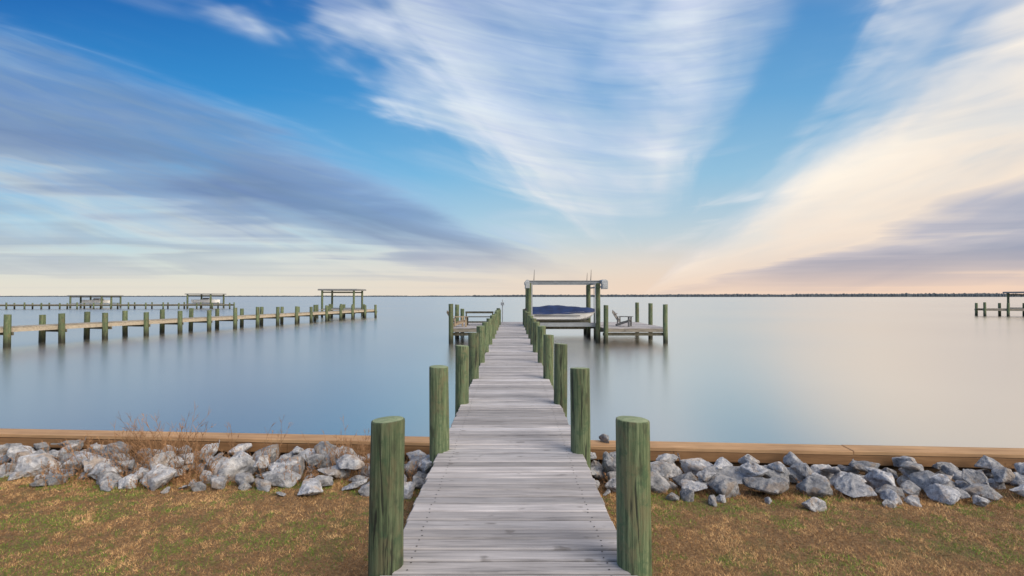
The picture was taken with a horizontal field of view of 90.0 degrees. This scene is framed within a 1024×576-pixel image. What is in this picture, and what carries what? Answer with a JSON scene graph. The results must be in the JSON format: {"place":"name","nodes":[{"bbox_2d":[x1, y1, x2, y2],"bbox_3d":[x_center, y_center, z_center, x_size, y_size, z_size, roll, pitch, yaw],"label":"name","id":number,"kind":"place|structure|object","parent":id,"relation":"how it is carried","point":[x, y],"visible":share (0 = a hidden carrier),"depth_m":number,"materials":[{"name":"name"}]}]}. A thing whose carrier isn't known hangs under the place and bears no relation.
{"place":"outdoors","nodes":[
{"label":"outdoors","id":0,"kind":"place"},
{"bbox_2d":[0,297,1023,447],"bbox_3d":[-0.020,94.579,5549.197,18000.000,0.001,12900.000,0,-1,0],"label":"water","id":1,"kind":"structure","parent":0,"point":[921,371],"depth_m":18.20,"materials":[{"name":"liquid"}]},
{"bbox_2d":[67,295,123,307],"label":"boat lift","id":2,"kind":"object","parent":1,"relation":"in","point":[91,299],"visible":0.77,"depth_m":114.21,"materials":[{"name":"metal"}]},
{"bbox_2d":[0,302,234,308],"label":"wooden dock","id":3,"kind":"object","parent":1,"relation":"in","point":[118,304],"visible":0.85,"depth_m":105.31,"materials":[{"name":"wood"}]},
{"bbox_2d":[0,304,376,347],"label":"wooden dock","id":4,"kind":"object","parent":1,"relation":"in","point":[8,329],"visible":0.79,"depth_m":35.36,"materials":[{"name":"wood"}]},
{"bbox_2d":[186,294,225,307],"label":"boat lift","id":5,"kind":"object","parent":1,"relation":"in","point":[211,295],"visible":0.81,"depth_m":110.50,"materials":[{"name":"metal"}]},
{"bbox_2d":[0,295,472,296],"bbox_3d":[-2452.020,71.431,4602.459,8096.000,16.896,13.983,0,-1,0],"label":"woods","id":6,"kind":"object","parent":1,"relation":"on","point":[246,296],"visible":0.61,"depth_m":4599.41,"materials":[{"name":"plant"}]},
{"bbox_2d":[318,289,365,316],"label":"boat lift","id":7,"kind":"object","parent":1,"relation":"in","point":[332,290],"visible":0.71,"depth_m":62.99,"materials":[{"name":"metal"}]},
{"bbox_2d":[368,302,667,575],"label":"wooden dock","id":8,"kind":"object","parent":1,"relation":"in","point":[509,487],"visible":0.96,"depth_m":4.34,"materials":[{"name":"wood"}]},
{"bbox_2d":[524,278,607,342],"bbox_3d":[2.940,1.782,29.945,4.480,5.550,4.760,0,-1,0],"label":"boat lift","id":9,"kind":"object","parent":1,"relation":"in","point":[587,324],"visible":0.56,"depth_m":28.55,"materials":[{"name":"metal"}]},
{"bbox_2d":[524,305,594,319],"bbox_3d":[2.820,1.581,30.078,4.280,1.155,1.940,0,-1,0],"label":"motor boat","id":10,"kind":"object","parent":9,"relation":"on","point":[553,312],"visible":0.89,"depth_m":29.26,"materials":[{"name":"blue fabric"}]},
{"bbox_2d":[473,293,1023,296],"bbox_3d":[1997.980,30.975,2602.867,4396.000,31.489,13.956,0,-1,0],"label":"woods","id":11,"kind":"object","parent":1,"relation":"on","point":[848,295],"visible":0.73,"depth_m":2600.54,"materials":[{"name":"plant"}]},
{"bbox_2d":[974,302,1023,316],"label":"wooden dock","id":12,"kind":"object","parent":1,"relation":"in","point":[999,309],"visible":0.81,"depth_m":66.41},
{"bbox_2d":[0,461,1023,575],"bbox_3d":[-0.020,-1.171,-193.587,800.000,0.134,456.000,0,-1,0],"label":"ground","id":13,"kind":"structure","parent":0,"point":[342,544],"depth_m":4.26,"materials":[{"name":"plant"}]},
{"bbox_2d":[0,455,11,463],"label":"boulder","id":14,"kind":"object","parent":13,"relation":"on","point":[5,459],"visible":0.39,"depth_m":6.15,"materials":[{"name":"stone"}]},
{"bbox_2d":[6,445,33,458],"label":"boulder","id":15,"kind":"object","parent":14,"relation":"on","point":[11,451],"visible":0.66,"depth_m":6.10,"materials":[{"name":"stone"}]},
{"bbox_2d":[0,463,16,477],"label":"boulder","id":16,"kind":"object","parent":13,"relation":"on","point":[3,471],"visible":0.62,"depth_m":5.68,"materials":[{"name":"stone"}]},
{"bbox_2d":[14,453,61,476],"bbox_3d":[-5.396,2.024,5.827,0.351,0.338,0.391,23,0,37],"label":"boulder","id":17,"kind":"object","parent":13,"relation":"on","point":[31,464],"visible":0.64,"depth_m":5.70,"materials":[{"name":"stone"}]},
{"bbox_2d":[45,474,68,485],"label":"boulder","id":18,"kind":"object","parent":13,"relation":"on","point":[51,481],"visible":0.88,"depth_m":5.39,"materials":[{"name":"stone"}]},
{"bbox_2d":[17,456,107,486],"bbox_3d":[-4.758,1.989,5.562,0.814,0.311,0.584,0,-1,-6],"label":"dry weed","id":19,"kind":"object","parent":13,"relation":"on","point":[61,473],"visible":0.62,"depth_m":5.50,"materials":[{"name":"plant"}]},
{"bbox_2d":[63,451,100,470],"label":"boulder","id":20,"kind":"object","parent":13,"relation":"on","point":[80,459],"visible":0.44,"depth_m":5.72,"materials":[{"name":"stone"}]},
{"bbox_2d":[82,455,107,472],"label":"boulder","id":21,"kind":"object","parent":13,"relation":"on","point":[91,463],"visible":0.73,"depth_m":5.57,"materials":[{"name":"stone"}]},
{"bbox_2d":[87,459,123,478],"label":"boulder","id":22,"kind":"object","parent":13,"relation":"on","point":[99,467],"visible":0.62,"depth_m":5.55,"materials":[{"name":"stone"}]},
{"bbox_2d":[56,417,162,477],"bbox_3d":[-4.435,1.856,5.778,1.092,0.657,0.838,0,-1,11],"label":"dry weed","id":23,"kind":"object","parent":13,"relation":"on","point":[128,438],"visible":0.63,"depth_m":5.72,"materials":[{"name":"plant"}]},
{"bbox_2d":[98,472,121,491],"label":"boulder","id":24,"kind":"object","parent":13,"relation":"on","point":[103,482],"visible":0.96,"depth_m":5.31,"materials":[{"name":"stone"}]},
{"bbox_2d":[117,474,138,488],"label":"boulder","id":25,"kind":"object","parent":13,"relation":"on","point":[124,482],"visible":0.94,"depth_m":5.32,"materials":[{"name":"stone"}]},
{"bbox_2d":[84,458,184,492],"bbox_3d":[-4.027,2.012,5.464,0.931,0.264,0.653,0,-1,0],"label":"dry weed","id":26,"kind":"object","parent":13,"relation":"on","point":[138,484],"visible":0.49,"depth_m":5.36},
{"bbox_2d":[139,463,176,490],"bbox_3d":[-3.696,1.998,5.399,0.360,0.247,0.310,-8,11,26],"label":"boulder","id":27,"kind":"object","parent":13,"relation":"on","point":[161,478],"visible":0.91,"depth_m":5.32,"materials":[{"name":"stone"}]},
{"bbox_2d":[112,404,212,468],"bbox_3d":[-4.031,1.794,5.930,1.119,0.834,0.924,0,-1,-20],"label":"dry weed","id":28,"kind":"object","parent":13,"relation":"on","point":[161,442],"visible":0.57,"depth_m":6.01,"materials":[{"name":"plant"}]},
{"bbox_2d":[167,456,184,468],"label":"boulder","id":29,"kind":"object","parent":13,"relation":"on","point":[180,460],"visible":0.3,"depth_m":5.82,"materials":[{"name":"stone"}]},
{"bbox_2d":[149,451,176,469],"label":"boulder","id":30,"kind":"object","parent":29,"relation":"on","point":[160,458],"visible":0.66,"depth_m":5.70,"materials":[{"name":"stone"}]},
{"bbox_2d":[122,426,238,478],"bbox_3d":[-3.774,1.903,5.844,1.176,0.582,0.694,0,-1,-25],"label":"dry weed","id":31,"kind":"object","parent":13,"relation":"on","point":[196,462],"visible":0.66,"depth_m":5.82,"materials":[{"name":"plant"}]},
{"bbox_2d":[149,460,229,491],"bbox_3d":[-3.416,2.019,5.552,0.845,0.276,0.600,0,-1,28],"label":"dry weed","id":32,"kind":"object","parent":13,"relation":"on","point":[195,478],"visible":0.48,"depth_m":5.48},
{"bbox_2d":[198,439,219,459],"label":"boulder","id":33,"kind":"object","parent":13,"relation":"on","point":[214,450],"visible":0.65,"depth_m":6.29,"materials":[{"name":"stone"}]},
{"bbox_2d":[207,475,226,489],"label":"boulder","id":34,"kind":"object","parent":13,"relation":"on","point":[218,482],"visible":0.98,"depth_m":5.27,"materials":[{"name":"stone"}]},
{"bbox_2d":[205,456,230,474],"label":"boulder","id":35,"kind":"object","parent":13,"relation":"on","point":[219,462],"visible":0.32,"depth_m":5.88,"materials":[{"name":"stone"}]},
{"bbox_2d":[217,457,256,482],"bbox_3d":[-3.063,2.011,5.715,0.449,0.307,0.269,1,-1,-42],"label":"boulder","id":36,"kind":"object","parent":13,"relation":"on","point":[231,467],"visible":0.72,"depth_m":5.61,"materials":[{"name":"stone"}]},
{"bbox_2d":[235,472,254,484],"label":"boulder","id":37,"kind":"object","parent":13,"relation":"on","point":[245,477],"visible":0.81,"depth_m":5.37,"materials":[{"name":"stone"}]},
{"bbox_2d":[216,417,291,471],"bbox_3d":[-3.120,1.892,6.045,0.892,0.669,0.599,0,-1,0],"label":"dry weed","id":38,"kind":"object","parent":13,"relation":"on","point":[281,441],"visible":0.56,"depth_m":6.09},
{"bbox_2d":[255,478,270,491],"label":"boulder","id":39,"kind":"object","parent":13,"relation":"on","point":[262,485],"visible":1,"depth_m":5.26,"materials":[{"name":"stone"}]},
{"bbox_2d":[252,444,278,462],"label":"boulder","id":40,"kind":"object","parent":13,"relation":"on","point":[257,452],"visible":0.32,"depth_m":6.35,"materials":[{"name":"stone"}]},
{"bbox_2d":[262,468,300,487],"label":"boulder","id":41,"kind":"object","parent":13,"relation":"on","point":[275,478],"visible":0.95,"depth_m":5.35,"materials":[{"name":"stone"}]},
{"bbox_2d":[278,454,304,481],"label":"boulder","id":42,"kind":"object","parent":13,"relation":"on","point":[301,463],"visible":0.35,"depth_m":5.71,"materials":[{"name":"stone"}]},
{"bbox_2d":[269,461,297,470],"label":"boulder","id":43,"kind":"object","parent":42,"relation":"on","point":[274,466],"visible":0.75,"depth_m":5.57,"materials":[{"name":"stone"}]},
{"bbox_2d":[257,457,334,487],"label":"dry weed","id":44,"kind":"object","parent":13,"relation":"on","point":[314,471],"visible":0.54,"depth_m":5.54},
{"bbox_2d":[297,478,322,495],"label":"boulder","id":45,"kind":"object","parent":13,"relation":"on","point":[310,486],"visible":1,"depth_m":5.11,"materials":[{"name":"stone"}]},
{"bbox_2d":[315,475,332,485],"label":"boulder","id":46,"kind":"object","parent":13,"relation":"on","point":[324,480],"visible":0.72,"depth_m":5.38,"materials":[{"name":"stone"}]},
{"bbox_2d":[314,441,337,455],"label":"boulder","id":47,"kind":"object","parent":13,"relation":"on","point":[320,446],"visible":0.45,"depth_m":6.19,"materials":[{"name":"stone"}]},
{"bbox_2d":[317,465,350,478],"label":"boulder","id":48,"kind":"object","parent":13,"relation":"on","point":[335,471],"visible":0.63,"depth_m":5.64,"materials":[{"name":"stone"}]},
{"bbox_2d":[336,454,364,469],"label":"boulder","id":49,"kind":"object","parent":48,"relation":"on","point":[347,461],"visible":0.98,"depth_m":5.65,"materials":[{"name":"stone"}]},
{"bbox_2d":[316,452,354,471],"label":"boulder","id":50,"kind":"object","parent":13,"relation":"on","point":[324,462],"visible":0.25,"depth_m":5.98,"materials":[{"name":"stone"}]},
{"bbox_2d":[305,453,324,465],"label":"boulder","id":51,"kind":"object","parent":50,"relation":"on","point":[313,459],"visible":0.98,"depth_m":5.88,"materials":[{"name":"stone"}]},
{"bbox_2d":[303,416,368,470],"bbox_3d":[-2.008,1.882,6.075,0.727,0.687,0.706,-1,-1,32],"label":"dry weed","id":52,"kind":"object","parent":13,"relation":"on","point":[360,453],"visible":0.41,"depth_m":6.08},
{"bbox_2d":[324,435,370,478],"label":"dry weed","id":53,"kind":"object","parent":13,"relation":"on","point":[365,463],"visible":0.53,"depth_m":5.84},
{"bbox_2d":[404,481,415,498],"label":"boulder","id":54,"kind":"object","parent":13,"relation":"on","point":[409,487],"visible":0.41,"depth_m":5.06,"materials":[{"name":"stone"}]},
{"bbox_2d":[404,454,428,477],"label":"boulder","id":55,"kind":"object","parent":13,"relation":"on","point":[411,462],"visible":0.38,"depth_m":5.80,"materials":[{"name":"stone"}]},
{"bbox_2d":[414,471,427,479],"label":"boulder","id":56,"kind":"object","parent":13,"relation":"on","point":[420,474],"visible":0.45,"depth_m":5.66,"materials":[{"name":"stone"}]},
{"bbox_2d":[417,455,431,472],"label":"boulder","id":57,"kind":"object","parent":56,"relation":"on","point":[426,465],"visible":0.67,"depth_m":5.66,"materials":[{"name":"stone"}]},
{"bbox_2d":[0,428,1023,472],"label":"sea wall","id":58,"kind":"structure","parent":13,"relation":"on","point":[928,457],"depth_m":6.30,"materials":[{"name":"wood"}]},
{"bbox_2d":[1,461,1023,503],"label":"rocks","id":59,"kind":"object","parent":13,"relation":"on","point":[796,489],"visible":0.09,"depth_m":5.28,"materials":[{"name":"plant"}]},
{"bbox_2d":[591,466,605,478],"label":"boulder","id":60,"kind":"object","parent":13,"relation":"on","point":[597,472],"visible":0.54,"depth_m":5.74,"materials":[{"name":"stone"}]},
{"bbox_2d":[602,451,615,472],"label":"boulder","id":61,"kind":"object","parent":13,"relation":"on","point":[608,463],"visible":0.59,"depth_m":5.67,"materials":[{"name":"stone"}]},
{"bbox_2d":[651,471,669,493],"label":"boulder","id":62,"kind":"object","parent":13,"relation":"on","point":[657,480],"visible":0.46,"depth_m":5.27,"materials":[{"name":"stone"}]},
{"bbox_2d":[650,461,674,476],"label":"boulder","id":63,"kind":"object","parent":13,"relation":"on","point":[662,468],"visible":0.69,"depth_m":5.47,"materials":[{"name":"stone"}]},
{"bbox_2d":[666,463,682,477],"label":"boulder","id":64,"kind":"object","parent":13,"relation":"on","point":[676,471],"visible":0.35,"depth_m":5.89,"materials":[{"name":"stone"}]},
{"bbox_2d":[656,453,678,463],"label":"boulder","id":65,"kind":"object","parent":64,"relation":"on","point":[669,458],"visible":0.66,"depth_m":5.89,"materials":[{"name":"stone"}]},
{"bbox_2d":[672,472,698,486],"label":"boulder","id":66,"kind":"object","parent":13,"relation":"on","point":[677,479],"visible":0.64,"depth_m":5.53,"materials":[{"name":"stone"}]},
{"bbox_2d":[680,488,693,501],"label":"boulder","id":67,"kind":"object","parent":13,"relation":"on","point":[687,494],"visible":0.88,"depth_m":5.01,"materials":[{"name":"stone"}]},
{"bbox_2d":[681,479,707,491],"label":"boulder","id":68,"kind":"object","parent":13,"relation":"on","point":[694,486],"visible":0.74,"depth_m":5.27,"materials":[{"name":"stone"}]},
{"bbox_2d":[696,470,715,481],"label":"boulder","id":69,"kind":"object","parent":68,"relation":"on","point":[706,475],"visible":1,"depth_m":5.34,"materials":[{"name":"stone"}]},
{"bbox_2d":[677,453,713,474],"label":"boulder","id":70,"kind":"object","parent":13,"relation":"on","point":[694,466],"visible":0.71,"depth_m":5.94,"materials":[{"name":"stone"}]},
{"bbox_2d":[708,473,740,497],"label":"boulder","id":71,"kind":"object","parent":13,"relation":"on","point":[726,486],"visible":0.88,"depth_m":5.14,"materials":[{"name":"stone"}]},
{"bbox_2d":[703,466,745,483],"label":"boulder","id":72,"kind":"object","parent":13,"relation":"on","point":[731,471],"visible":0.42,"depth_m":5.61,"materials":[{"name":"stone"}]},
{"bbox_2d":[739,462,767,476],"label":"boulder","id":73,"kind":"object","parent":72,"relation":"on","point":[750,469],"visible":0.88,"depth_m":5.45,"materials":[{"name":"stone"}]},
{"bbox_2d":[742,477,788,494],"bbox_3d":[2.586,2.002,5.193,0.435,0.189,0.359,-20,-29,30],"label":"boulder","id":74,"kind":"object","parent":13,"relation":"on","point":[775,485],"visible":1,"depth_m":5.09,"materials":[{"name":"stone"}]},
{"bbox_2d":[761,465,789,483],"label":"boulder","id":75,"kind":"object","parent":13,"relation":"on","point":[770,473],"visible":0.35,"depth_m":5.50,"materials":[{"name":"stone"}]},
{"bbox_2d":[767,462,789,474],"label":"boulder","id":76,"kind":"object","parent":75,"relation":"on","point":[779,467],"visible":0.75,"depth_m":5.52,"materials":[{"name":"stone"}]},
{"bbox_2d":[783,452,802,465],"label":"boulder","id":77,"kind":"object","parent":13,"relation":"on","point":[790,458],"visible":0.7,"depth_m":5.94,"materials":[{"name":"stone"}]},
{"bbox_2d":[786,467,804,483],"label":"boulder","id":78,"kind":"object","parent":13,"relation":"on","point":[793,475],"visible":0.41,"depth_m":5.67,"materials":[{"name":"stone"}]},
{"bbox_2d":[801,497,826,511],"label":"boulder","id":79,"kind":"object","parent":13,"relation":"on","point":[814,504],"visible":0.94,"depth_m":4.75,"materials":[{"name":"stone"}]},
{"bbox_2d":[796,475,832,497],"bbox_3d":[3.061,2.045,5.191,0.322,0.271,0.290,-17,-13,28],"label":"boulder","id":80,"kind":"object","parent":13,"relation":"on","point":[815,485],"visible":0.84,"depth_m":5.12,"materials":[{"name":"stone"}]},
{"bbox_2d":[811,472,829,482],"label":"boulder","id":81,"kind":"object","parent":13,"relation":"on","point":[814,473],"visible":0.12,"depth_m":5.53,"materials":[{"name":"stone"}]},
{"bbox_2d":[790,462,812,477],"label":"boulder","id":82,"kind":"object","parent":81,"relation":"on","point":[801,469],"visible":0.9,"depth_m":5.62,"materials":[{"name":"stone"}]},
{"bbox_2d":[810,464,833,480],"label":"boulder","id":83,"kind":"object","parent":13,"relation":"on","point":[815,468],"visible":0.32,"depth_m":5.89,"materials":[{"name":"stone"}]},
{"bbox_2d":[832,472,876,497],"bbox_3d":[3.468,2.007,5.202,0.294,0.176,0.377,0,-1,1],"label":"boulder","id":84,"kind":"object","parent":13,"relation":"on","point":[850,484],"visible":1,"depth_m":5.18,"materials":[{"name":"stone"}]},
{"bbox_2d":[848,459,879,470],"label":"boulder","id":85,"kind":"object","parent":13,"relation":"on","point":[857,465],"visible":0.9,"depth_m":5.80,"materials":[{"name":"stone"}]},
{"bbox_2d":[863,469,895,488],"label":"boulder","id":86,"kind":"object","parent":13,"relation":"on","point":[875,478],"visible":0.73,"depth_m":5.46,"materials":[{"name":"stone"}]},
{"bbox_2d":[875,484,904,498],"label":"boulder","id":87,"kind":"object","parent":13,"relation":"on","point":[897,490],"visible":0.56,"depth_m":5.20,"materials":[{"name":"stone"}]},
{"bbox_2d":[879,488,902,504],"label":"boulder","id":88,"kind":"object","parent":13,"relation":"on","point":[891,495],"visible":0.73,"depth_m":4.95,"materials":[{"name":"stone"}]},
{"bbox_2d":[896,475,910,485],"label":"boulder","id":89,"kind":"object","parent":13,"relation":"on","point":[901,479],"visible":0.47,"depth_m":5.57,"materials":[{"name":"stone"}]},
{"bbox_2d":[900,461,923,474],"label":"boulder","id":90,"kind":"object","parent":89,"relation":"on","point":[908,467],"visible":0.87,"depth_m":5.52,"materials":[{"name":"stone"}]},
{"bbox_2d":[892,456,916,467],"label":"boulder","id":91,"kind":"object","parent":13,"relation":"on","point":[898,461],"visible":0.56,"depth_m":5.93,"materials":[{"name":"stone"}]},
{"bbox_2d":[900,480,920,494],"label":"boulder","id":92,"kind":"object","parent":13,"relation":"on","point":[908,487],"visible":0.88,"depth_m":5.27,"materials":[{"name":"stone"}]},
{"bbox_2d":[904,495,921,506],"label":"boulder","id":93,"kind":"object","parent":13,"relation":"on","point":[913,500],"visible":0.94,"depth_m":4.93,"materials":[{"name":"stone"}]},
{"bbox_2d":[909,470,956,489],"bbox_3d":[4.401,2.050,5.329,0.402,0.201,0.319,18,12,27],"label":"boulder","id":94,"kind":"object","parent":13,"relation":"on","point":[920,479],"visible":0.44,"depth_m":5.37,"materials":[{"name":"stone"}]},
{"bbox_2d":[925,473,953,484],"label":"boulder","id":95,"kind":"object","parent":94,"relation":"on","point":[941,479],"visible":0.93,"depth_m":5.20,"materials":[{"name":"stone"}]},
{"bbox_2d":[924,483,960,505],"bbox_3d":[4.263,2.032,5.032,0.242,0.201,0.303,0,-1,-5],"label":"boulder","id":96,"kind":"object","parent":13,"relation":"on","point":[946,495],"visible":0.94,"depth_m":4.97,"materials":[{"name":"stone"}]},
{"bbox_2d":[941,465,961,480],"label":"boulder","id":97,"kind":"object","parent":13,"relation":"on","point":[948,470],"visible":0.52,"depth_m":5.62,"materials":[{"name":"stone"}]},
{"bbox_2d":[955,480,967,487],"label":"boulder","id":98,"kind":"object","parent":13,"relation":"on","point":[961,483],"visible":0.43,"depth_m":5.41,"materials":[{"name":"stone"}]},
{"bbox_2d":[961,469,988,484],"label":"boulder","id":99,"kind":"object","parent":98,"relation":"on","point":[970,476],"visible":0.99,"depth_m":5.23,"materials":[{"name":"stone"}]},
{"bbox_2d":[960,483,1002,500],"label":"boulder","id":100,"kind":"object","parent":13,"relation":"on","point":[985,490],"visible":0.8,"depth_m":5.10,"materials":[{"name":"stone"}]},
{"bbox_2d":[972,495,991,506],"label":"boulder","id":101,"kind":"object","parent":13,"relation":"on","point":[980,501],"visible":1,"depth_m":4.88,"materials":[{"name":"stone"}]},
{"bbox_2d":[976,469,993,478],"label":"boulder","id":102,"kind":"object","parent":13,"relation":"on","point":[988,473],"visible":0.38,"depth_m":5.79,"materials":[{"name":"stone"}]},
{"bbox_2d":[974,455,1003,469],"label":"boulder","id":103,"kind":"object","parent":102,"relation":"on","point":[986,462],"visible":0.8,"depth_m":5.78,"materials":[{"name":"stone"}]},
{"bbox_2d":[982,478,1005,488],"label":"boulder","id":104,"kind":"object","parent":13,"relation":"on","point":[991,482],"visible":0.58,"depth_m":5.52,"materials":[{"name":"stone"}]},
{"bbox_2d":[991,466,1014,482],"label":"boulder","id":105,"kind":"object","parent":104,"relation":"on","point":[1003,475],"visible":1,"depth_m":5.47,"materials":[{"name":"stone"}]},
{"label":"boulder","id":106,"kind":"object","parent":13,"relation":"on","visible":0},
{"bbox_2d":[103,441,130,458],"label":"boulder","id":107,"kind":"object","parent":106,"relation":"on","point":[120,444],"visible":0.34,"depth_m":6.19,"materials":[{"name":"stone"}]},
{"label":"boulder","id":108,"kind":"object","parent":13,"relation":"on","visible":0},
{"bbox_2d":[228,443,251,454],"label":"boulder","id":109,"kind":"object","parent":108,"relation":"on","point":[240,447],"visible":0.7,"depth_m":6.38,"materials":[{"name":"stone"}]},
{"bbox_2d":[0,0,1023,295],"label":"sky","id":110,"kind":"structure","parent":0,"point":[148,147],"materials":[{"name":"blue"}]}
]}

